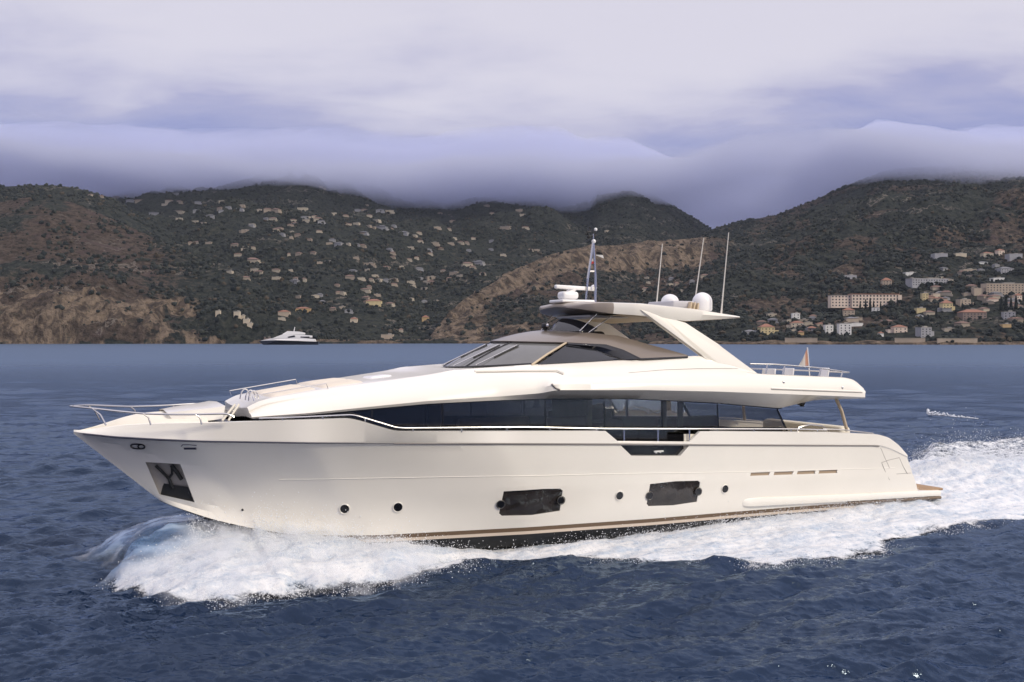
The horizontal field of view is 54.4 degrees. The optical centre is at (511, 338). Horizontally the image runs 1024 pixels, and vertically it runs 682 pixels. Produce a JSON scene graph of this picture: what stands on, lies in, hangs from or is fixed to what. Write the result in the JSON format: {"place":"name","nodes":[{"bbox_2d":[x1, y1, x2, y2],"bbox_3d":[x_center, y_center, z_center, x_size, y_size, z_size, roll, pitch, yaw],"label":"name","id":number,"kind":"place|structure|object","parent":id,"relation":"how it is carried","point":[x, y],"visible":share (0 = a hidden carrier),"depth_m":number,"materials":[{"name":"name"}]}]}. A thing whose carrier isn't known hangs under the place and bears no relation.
{"place":"outdoors","nodes":[
{"label":"outdoors","id":0,"kind":"place"},
{"bbox_2d":[0,344,1023,681],"bbox_3d":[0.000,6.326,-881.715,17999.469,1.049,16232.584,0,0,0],"label":"sea","id":1,"kind":"structure","parent":0,"point":[938,606],"depth_m":24.84,"materials":[{"name":"liquid"}]},
{"bbox_2d":[259,327,318,344],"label":"distant yacht","id":2,"kind":"object","parent":1,"relation":"on","point":[289,338],"visible":0.97,"depth_m":1092.70,"materials":[{"name":"white plastic"}]},
{"bbox_2d":[69,228,942,549],"bbox_3d":[1.542,1.994,32.786,29.488,11.515,6.608,0,0,-27],"label":"motor yacht","id":3,"kind":"object","parent":1,"relation":"on","point":[579,420],"visible":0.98,"depth_m":29.28,"materials":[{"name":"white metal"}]},
{"bbox_2d":[320,410,371,423],"bbox_3d":[-4.519,2.148,27.101,1.423,0.376,0.001,0,0,-19],"label":"saloon window","id":4,"kind":"structure","parent":3,"relation":"in","point":[368,414],"depth_m":27.21,"materials":[{"name":"black glass"}]},
{"bbox_2d":[373,405,441,430],"bbox_3d":[-2.883,2.265,27.709,1.984,0.829,0.017,0,0,-22],"label":"saloon window","id":5,"kind":"structure","parent":3,"relation":"in","point":[428,415],"depth_m":27.74,"materials":[{"name":"black glass"}]},
{"bbox_2d":[444,400,544,430],"bbox_3d":[-0.465,2.316,28.779,3.217,0.998,0.036,0,0,-26],"label":"saloon window","id":6,"kind":"structure","parent":3,"relation":"in","point":[513,413],"depth_m":28.76,"materials":[{"name":"black glass"}]},
{"bbox_2d":[499,489,561,515],"bbox_3d":[0.556,4.732,28.890,2.050,0.790,0.212,0,0,-22],"label":"hull window","id":7,"kind":"structure","parent":3,"relation":"in","point":[537,501],"depth_m":28.89,"materials":[{"name":"black glass"}]},
{"bbox_2d":[546,400,603,430],"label":"saloon window","id":8,"kind":"structure","parent":3,"relation":"in","point":[559,413],"depth_m":29.96,"materials":[{"name":"black glass"}]},
{"bbox_2d":[539,345,621,363],"bbox_3d":[2.068,0.471,30.699,2.905,0.589,0.334,0,0,-22],"label":"wheelhouse side window","id":9,"kind":"structure","parent":3,"relation":"in","point":[569,353],"depth_m":30.66,"materials":[{"name":"black glass"}]},
{"bbox_2d":[596,251,603,257],"bbox_3d":[2.990,-2.851,33.747,0.321,0.225,0.035,0,0,-33],"label":"burgee","id":10,"kind":"object","parent":3,"relation":"attached to","point":[599,254],"visible":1,"depth_m":33.72,"materials":[{"name":"fabric"}]},
{"bbox_2d":[605,400,661,433],"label":"saloon window","id":11,"kind":"structure","parent":3,"relation":"in","point":[619,413],"depth_m":30.91,"materials":[{"name":"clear glass"}]},
{"bbox_2d":[647,481,699,505],"bbox_3d":[5.019,4.806,31.046,2.071,0.792,0.116,0,0,-27],"label":"hull window","id":12,"kind":"structure","parent":3,"relation":"in","point":[675,492],"depth_m":31.03,"materials":[{"name":"black glass"}]},
{"bbox_2d":[663,402,717,433],"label":"saloon window","id":13,"kind":"structure","parent":3,"relation":"in","point":[675,414],"depth_m":31.87,"materials":[{"name":"black glass"}]},
{"bbox_2d":[719,405,786,430],"bbox_3d":[8.061,2.679,33.102,2.988,1.090,0.025,0,0,-28],"label":"saloon window","id":14,"kind":"structure","parent":3,"relation":"in","point":[729,416],"depth_m":32.98,"materials":[{"name":"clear glass"}]},
{"bbox_2d":[762,368,775,373],"bbox_3d":[8.684,1.431,34.300,0.615,0.818,0.550,0,0,-38],"label":"deck chair","id":15,"kind":"object","parent":3,"relation":"on","point":[771,371],"visible":0.23,"depth_m":34.40,"materials":[{"name":"white plastic"}]},
{"bbox_2d":[782,368,793,374],"bbox_3d":[9.488,1.431,34.926,0.615,0.818,0.550,0,0,-27],"label":"deck chair","id":16,"kind":"object","parent":3,"relation":"on","point":[789,371],"visible":0.19,"depth_m":34.96,"materials":[{"name":"white fabric"}]},
{"bbox_2d":[799,347,809,375],"bbox_3d":[11.041,0.906,37.629,0.594,1.175,0.047,0,0,-26],"label":"ensign flag","id":17,"kind":"object","parent":3,"relation":"attached to","point":[804,361],"visible":0.89,"depth_m":37.68,"materials":[{"name":"fabric"}]},
{"bbox_2d":[820,368,829,376],"bbox_3d":[10.873,1.431,35.401,0.615,0.818,0.550,0,0,-16],"label":"deck chair","id":18,"kind":"object","parent":3,"relation":"on","point":[824,372],"visible":0.18,"depth_m":35.35,"materials":[{"name":"white fabric"}]},
{"bbox_2d":[96,420,1023,609],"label":"spray drops","id":19,"kind":"object","parent":1,"relation":"on","point":[693,528],"visible":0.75,"depth_m":27.87,"materials":[{"name":"white liquid"}]},
{"bbox_2d":[101,437,1023,601],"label":"wake foam","id":20,"kind":"object","parent":1,"relation":"on","point":[905,524],"visible":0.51,"depth_m":28.67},
{"bbox_2d":[926,409,977,418],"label":"whitecap","id":21,"kind":"object","parent":1,"relation":"on","point":[939,414],"visible":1,"depth_m":81.01,"materials":[{"name":"white liquid"}]},
{"bbox_2d":[0,163,1023,344],"bbox_3d":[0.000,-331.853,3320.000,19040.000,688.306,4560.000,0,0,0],"label":"hills","id":22,"kind":"structure","parent":0,"point":[31,315],"depth_m":1780.11,"materials":[{"name":"green plant"}]},
{"bbox_2d":[173,210,184,213],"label":"villa","id":23,"kind":"object","parent":22,"relation":"on","point":[180,211],"visible":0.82,"depth_m":2759.21,"materials":[{"name":"tile"}]},
{"bbox_2d":[215,310,220,316],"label":"house","id":24,"kind":"structure","parent":22,"relation":"on","point":[217,312],"depth_m":1359.00,"materials":[{"name":"beige paint"}]},
{"bbox_2d":[233,310,240,318],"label":"house","id":25,"kind":"structure","parent":22,"relation":"on","point":[238,313],"depth_m":1356.00,"materials":[{"name":"beige paint"}]},
{"bbox_2d":[243,318,249,322],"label":"house","id":26,"kind":"structure","parent":22,"relation":"on","point":[247,320],"depth_m":1353.00,"materials":[{"name":"beige paint"}]},
{"bbox_2d":[248,258,260,262],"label":"villa","id":27,"kind":"object","parent":22,"relation":"on","point":[254,260],"visible":0.64,"depth_m":1883.09,"materials":[{"name":"tile"}]},
{"bbox_2d":[271,208,281,213],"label":"villa","id":28,"kind":"object","parent":22,"relation":"on","point":[277,210],"visible":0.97,"depth_m":2252.76,"materials":[{"name":"tile"}]},
{"bbox_2d":[278,310,290,316],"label":"house","id":29,"kind":"structure","parent":22,"relation":"on","point":[285,313],"depth_m":1398.00,"materials":[{"name":"ceramic"}]},
{"bbox_2d":[297,207,307,210],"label":"villa","id":30,"kind":"object","parent":22,"relation":"on","point":[302,208],"visible":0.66,"depth_m":2331.87,"materials":[{"name":"beige paint"}]},
{"bbox_2d":[295,307,310,311],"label":"house","id":31,"kind":"structure","parent":22,"relation":"on","point":[306,308],"depth_m":1608.00,"materials":[{"name":"ceramic"}]},
{"bbox_2d":[334,242,343,246],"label":"villa","id":32,"kind":"object","parent":22,"relation":"on","point":[338,243],"visible":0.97,"depth_m":1994.27,"materials":[{"name":"stone"}]},
{"bbox_2d":[345,275,354,279],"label":"villa","id":33,"kind":"object","parent":22,"relation":"on","point":[351,277],"visible":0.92,"depth_m":1765.49,"materials":[{"name":"tile"}]},
{"bbox_2d":[350,317,357,322],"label":"house","id":34,"kind":"structure","parent":22,"relation":"on","point":[354,319],"depth_m":1573.50,"materials":[{"name":"ceramic"}]},
{"bbox_2d":[360,288,370,292],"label":"villa","id":35,"kind":"object","parent":22,"relation":"on","point":[366,290],"visible":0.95,"depth_m":1746.07,"materials":[{"name":"tile"}]},
{"bbox_2d":[366,299,381,306],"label":"house","id":36,"kind":"structure","parent":22,"relation":"on","point":[374,302],"depth_m":1674.00,"materials":[{"name":"ceramic"}]},
{"bbox_2d":[375,209,384,212],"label":"villa","id":37,"kind":"object","parent":22,"relation":"on","point":[382,210],"visible":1,"depth_m":2727.56,"materials":[{"name":"stone"}]},
{"bbox_2d":[375,225,388,230],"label":"villa","id":38,"kind":"object","parent":22,"relation":"on","point":[382,227],"visible":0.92,"depth_m":2220.70,"materials":[{"name":"stone"}]},
{"bbox_2d":[381,333,393,338],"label":"house","id":39,"kind":"structure","parent":22,"relation":"on","point":[388,336],"depth_m":1509.00,"materials":[{"name":"beige paint"}]},
{"bbox_2d":[398,231,409,235],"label":"villa","id":40,"kind":"object","parent":22,"relation":"on","point":[405,233],"visible":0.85,"depth_m":2243.60,"materials":[{"name":"stone"}]},
{"bbox_2d":[425,276,435,280],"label":"villa","id":41,"kind":"object","parent":22,"relation":"on","point":[428,278],"visible":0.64,"depth_m":1962.15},
{"bbox_2d":[431,242,439,246],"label":"villa","id":42,"kind":"object","parent":22,"relation":"on","point":[436,244],"visible":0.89,"depth_m":2284.13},
{"bbox_2d":[461,262,473,266],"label":"villa","id":43,"kind":"object","parent":22,"relation":"on","point":[466,264],"visible":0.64,"depth_m":1987.11,"materials":[{"name":"tile"}]},
{"bbox_2d":[473,260,485,265],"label":"villa","id":44,"kind":"object","parent":22,"relation":"on","point":[480,262],"visible":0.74,"depth_m":2004.36,"materials":[{"name":"stone"}]},
{"bbox_2d":[499,226,511,229],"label":"villa","id":45,"kind":"object","parent":22,"relation":"on","point":[505,227],"visible":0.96,"depth_m":2515.73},
{"bbox_2d":[756,320,766,324],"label":"villa","id":46,"kind":"object","parent":22,"relation":"on","point":[759,322],"visible":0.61,"depth_m":1292.61,"materials":[{"name":"paint"}]},
{"bbox_2d":[758,324,778,334],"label":"house","id":47,"kind":"structure","parent":22,"relation":"on","point":[768,329],"depth_m":1219.72,"materials":[{"name":"ceramic"}]},
{"bbox_2d":[765,313,776,316],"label":"villa","id":48,"kind":"object","parent":22,"relation":"on","point":[772,314],"visible":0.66,"depth_m":1360.58,"materials":[{"name":"beige paint"}]},
{"bbox_2d":[767,318,778,322],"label":"villa","id":49,"kind":"object","parent":22,"relation":"on","point":[774,319],"visible":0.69,"depth_m":1306.42,"materials":[{"name":"stone"}]},
{"bbox_2d":[786,321,803,327],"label":"house","id":50,"kind":"structure","parent":22,"relation":"on","point":[795,324],"depth_m":1257.51,"materials":[{"name":"paint"}]},
{"bbox_2d":[791,312,799,318],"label":"house","id":51,"kind":"structure","parent":22,"relation":"on","point":[796,315],"depth_m":1312.51,"materials":[{"name":"white paint"}]},
{"bbox_2d":[785,338,816,342],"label":"sea wall","id":52,"kind":"structure","parent":22,"relation":"on","point":[802,340],"depth_m":1148.19,"materials":[{"name":"beige concrete"}]},
{"bbox_2d":[803,321,813,324],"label":"villa","id":53,"kind":"object","parent":22,"relation":"on","point":[808,323],"visible":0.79,"depth_m":1264.51,"materials":[{"name":"beige paint"}]},
{"bbox_2d":[823,324,832,332],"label":"house","id":54,"kind":"structure","parent":22,"relation":"on","point":[828,328],"depth_m":1203.01,"materials":[{"name":"white paint"}]},
{"bbox_2d":[837,322,851,334],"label":"house","id":55,"kind":"structure","parent":22,"relation":"on","point":[843,328],"depth_m":1182.16,"materials":[{"name":"white paint"}]},
{"bbox_2d":[842,308,854,315],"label":"house","id":56,"kind":"structure","parent":22,"relation":"on","point":[847,311],"depth_m":1309.80,"materials":[{"name":"ceramic"}]},
{"bbox_2d":[844,274,856,278],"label":"house","id":57,"kind":"structure","parent":22,"relation":"on","point":[851,276],"depth_m":1525.50,"materials":[{"name":"grey paint"}]},
{"bbox_2d":[844,317,858,321],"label":"house","id":58,"kind":"structure","parent":22,"relation":"on","point":[851,319],"depth_m":1251.00,"materials":[{"name":"beige paint"}]},
{"bbox_2d":[851,322,862,326],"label":"house","id":59,"kind":"structure","parent":22,"relation":"on","point":[856,324],"depth_m":1227.00,"materials":[{"name":"white paint"}]},
{"bbox_2d":[828,294,901,307],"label":"hotel","id":60,"kind":"structure","parent":22,"relation":"on","point":[845,301],"depth_m":1340.54,"materials":[{"name":"paint"}]},
{"bbox_2d":[871,306,879,311],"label":"house","id":61,"kind":"structure","parent":22,"relation":"on","point":[876,308],"depth_m":1294.68,"materials":[{"name":"white paint"}]},
{"bbox_2d":[880,278,891,284],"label":"house","id":62,"kind":"structure","parent":22,"relation":"on","point":[886,281],"depth_m":1407.17,"materials":[{"name":"paint"}]},
{"bbox_2d":[886,325,906,332],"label":"house","id":63,"kind":"structure","parent":22,"relation":"on","point":[897,328],"depth_m":1180.67,"materials":[{"name":"paint"}]},
{"bbox_2d":[902,271,915,275],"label":"house","id":64,"kind":"structure","parent":22,"relation":"on","point":[909,273],"depth_m":1548.00,"materials":[{"name":"white paint"}]},
{"bbox_2d":[895,338,924,342],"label":"sea wall","id":65,"kind":"structure","parent":22,"relation":"on","point":[902,340],"depth_m":1120.82,"materials":[{"name":"beige concrete"}]},
{"bbox_2d":[914,307,925,312],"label":"house","id":66,"kind":"structure","parent":22,"relation":"on","point":[919,309],"depth_m":1269.00,"materials":[{"name":"yellow paint"}]},
{"bbox_2d":[920,292,927,299],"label":"house","id":67,"kind":"structure","parent":22,"relation":"on","point":[924,296],"depth_m":1330.55,"materials":[{"name":"beige paint"}]},
{"bbox_2d":[915,326,933,337],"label":"house","id":68,"kind":"structure","parent":22,"relation":"on","point":[923,331],"depth_m":1154.51,"materials":[{"name":"white paint"}]},
{"bbox_2d":[905,278,948,287],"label":"apartment building","id":69,"kind":"structure","parent":22,"relation":"on","point":[913,282],"depth_m":1382.14,"materials":[{"name":"white paint"}]},
{"bbox_2d":[923,311,934,314],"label":"villa","id":70,"kind":"object","parent":22,"relation":"on","point":[929,312],"visible":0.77,"depth_m":1254.21,"materials":[{"name":"tile"}]},
{"bbox_2d":[931,292,939,296],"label":"house","id":71,"kind":"structure","parent":22,"relation":"on","point":[936,294],"depth_m":1335.00,"materials":[{"name":"beige paint"}]},
{"bbox_2d":[932,285,940,289],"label":"villa","id":72,"kind":"object","parent":22,"relation":"on","point":[935,287],"visible":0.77,"depth_m":1363.51,"materials":[{"name":"tile"}]},
{"bbox_2d":[927,297,946,301],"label":"house","id":73,"kind":"structure","parent":22,"relation":"on","point":[932,298],"depth_m":1321.50,"materials":[{"name":"paint"}]},
{"bbox_2d":[931,253,947,258],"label":"house","id":74,"kind":"structure","parent":22,"relation":"on","point":[935,255],"depth_m":1578.00,"materials":[{"name":"white paint"}]},
{"bbox_2d":[939,300,954,310],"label":"house","id":75,"kind":"structure","parent":22,"relation":"on","point":[945,304],"depth_m":1260.18,"materials":[{"name":"paint"}]},
{"bbox_2d":[941,290,952,296],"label":"villa","id":76,"kind":"object","parent":22,"relation":"on","point":[947,293],"visible":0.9,"depth_m":1338.36,"materials":[{"name":"paint"}]},
{"bbox_2d":[941,327,952,331],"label":"villa","id":77,"kind":"object","parent":22,"relation":"on","point":[947,329],"visible":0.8,"depth_m":1176.22,"materials":[{"name":"beige paint"}]},
{"bbox_2d":[941,308,952,311],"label":"villa","id":78,"kind":"object","parent":22,"relation":"on","point":[946,309],"visible":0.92,"depth_m":1258.45,"materials":[{"name":"paint"}]},
{"bbox_2d":[936,338,977,343],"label":"sea wall","id":79,"kind":"structure","parent":22,"relation":"on","point":[964,340],"depth_m":1101.64,"materials":[{"name":"beige concrete"}]},
{"bbox_2d":[953,253,966,256],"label":"house","id":80,"kind":"structure","parent":22,"relation":"on","point":[961,254],"depth_m":1590.00,"materials":[{"name":"beige paint"}]},
{"bbox_2d":[954,321,969,326],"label":"villa","id":81,"kind":"object","parent":22,"relation":"on","point":[964,324],"visible":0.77,"depth_m":1195.53,"materials":[{"name":"paint"}]},
{"bbox_2d":[955,298,973,306],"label":"house","id":82,"kind":"structure","parent":22,"relation":"on","point":[965,301],"depth_m":1273.95,"materials":[{"name":"beige paint"}]},
{"bbox_2d":[961,292,970,295],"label":"villa","id":83,"kind":"object","parent":22,"relation":"on","point":[966,293],"visible":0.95,"depth_m":1329.00,"materials":[{"name":"beige paint"}]},
{"bbox_2d":[959,268,976,270],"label":"house","id":84,"kind":"structure","parent":22,"relation":"on","point":[969,269],"depth_m":1518.00,"materials":[{"name":"beige paint"}]},
{"bbox_2d":[956,309,986,319],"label":"house","id":85,"kind":"structure","parent":22,"relation":"on","point":[973,314],"depth_m":1227.25,"materials":[{"name":"ceramic"}]},
{"bbox_2d":[977,294,988,300],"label":"villa","id":86,"kind":"object","parent":22,"relation":"on","point":[980,297],"visible":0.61,"depth_m":1305.04,"materials":[{"name":"tile"}]},
{"bbox_2d":[977,307,989,311],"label":"villa","id":87,"kind":"object","parent":22,"relation":"on","point":[985,309],"visible":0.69,"depth_m":1251.96,"materials":[{"name":"paint"}]},
{"bbox_2d":[980,252,993,256],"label":"house","id":88,"kind":"structure","parent":22,"relation":"on","point":[984,254],"depth_m":1671.00,"materials":[{"name":"ceramic"}]},
{"bbox_2d":[986,298,998,301],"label":"house","id":89,"kind":"structure","parent":22,"relation":"on","point":[993,299],"depth_m":1287.00,"materials":[{"name":"ceramic"}]},
{"bbox_2d":[988,295,1000,298],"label":"villa","id":90,"kind":"object","parent":22,"relation":"on","point":[994,296],"visible":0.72,"depth_m":1294.95,"materials":[{"name":"tile"}]},
{"bbox_2d":[989,292,1003,296],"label":"villa","id":91,"kind":"object","parent":22,"relation":"on","point":[996,293],"visible":0.44,"depth_m":1315.00,"materials":[{"name":"paint"}]},
{"bbox_2d":[970,283,1023,295],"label":"apartment building","id":92,"kind":"structure","parent":22,"relation":"on","point":[1005,288],"depth_m":1323.17,"materials":[{"name":"beige paint"}]},
{"bbox_2d":[989,277,1004,281],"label":"house","id":93,"kind":"structure","parent":22,"relation":"on","point":[999,278],"depth_m":1399.50,"materials":[{"name":"white paint"}]},
{"bbox_2d":[995,249,1004,255],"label":"house","id":94,"kind":"structure","parent":22,"relation":"on","point":[999,251],"depth_m":1668.66,"materials":[{"name":"paint"}]},
{"bbox_2d":[999,296,1002,310],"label":"cypress tree","id":95,"kind":"object","parent":22,"relation":"on","point":[1001,306],"visible":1,"depth_m":1252.88,"materials":[{"name":"green plant"}]},
{"bbox_2d":[995,267,1013,273],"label":"house","id":96,"kind":"structure","parent":22,"relation":"on","point":[1004,269],"depth_m":1491.43,"materials":[{"name":"grey paint"}]},
{"bbox_2d":[1000,323,1010,327],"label":"house","id":97,"kind":"structure","parent":22,"relation":"on","point":[1005,325],"depth_m":1182.00,"materials":[{"name":"paint"}]},
{"bbox_2d":[1004,294,1007,309],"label":"cypress tree","id":98,"kind":"object","parent":22,"relation":"on","point":[1006,304],"visible":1,"depth_m":1252.89,"materials":[{"name":"green plant"}]},
{"bbox_2d":[1001,311,1015,318],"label":"house","id":99,"kind":"structure","parent":22,"relation":"on","point":[1006,314],"depth_m":1214.07,"materials":[{"name":"white paint"}]},
{"bbox_2d":[1004,253,1022,261],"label":"house","id":100,"kind":"structure","parent":22,"relation":"on","point":[1010,256],"depth_m":1623.00,"materials":[{"name":"white paint"}]},
{"bbox_2d":[1007,317,1023,322],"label":"villa","id":101,"kind":"object","parent":22,"relation":"on","point":[1017,318],"visible":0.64,"depth_m":1201.81,"materials":[{"name":"tile"}]},
{"bbox_2d":[1014,296,1017,309],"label":"cypress tree","id":102,"kind":"object","parent":22,"relation":"on","point":[1016,304],"visible":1,"depth_m":1251.37,"materials":[{"name":"green plant"}]},
{"bbox_2d":[1013,293,1021,299],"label":"house","id":103,"kind":"structure","parent":22,"relation":"on","point":[1018,295],"depth_m":1290.57,"materials":[{"name":"paint"}]},
{"bbox_2d":[0,0,1023,228],"label":"sky","id":104,"kind":"structure","parent":0,"point":[722,111],"materials":[{"name":"white"}]}
]}

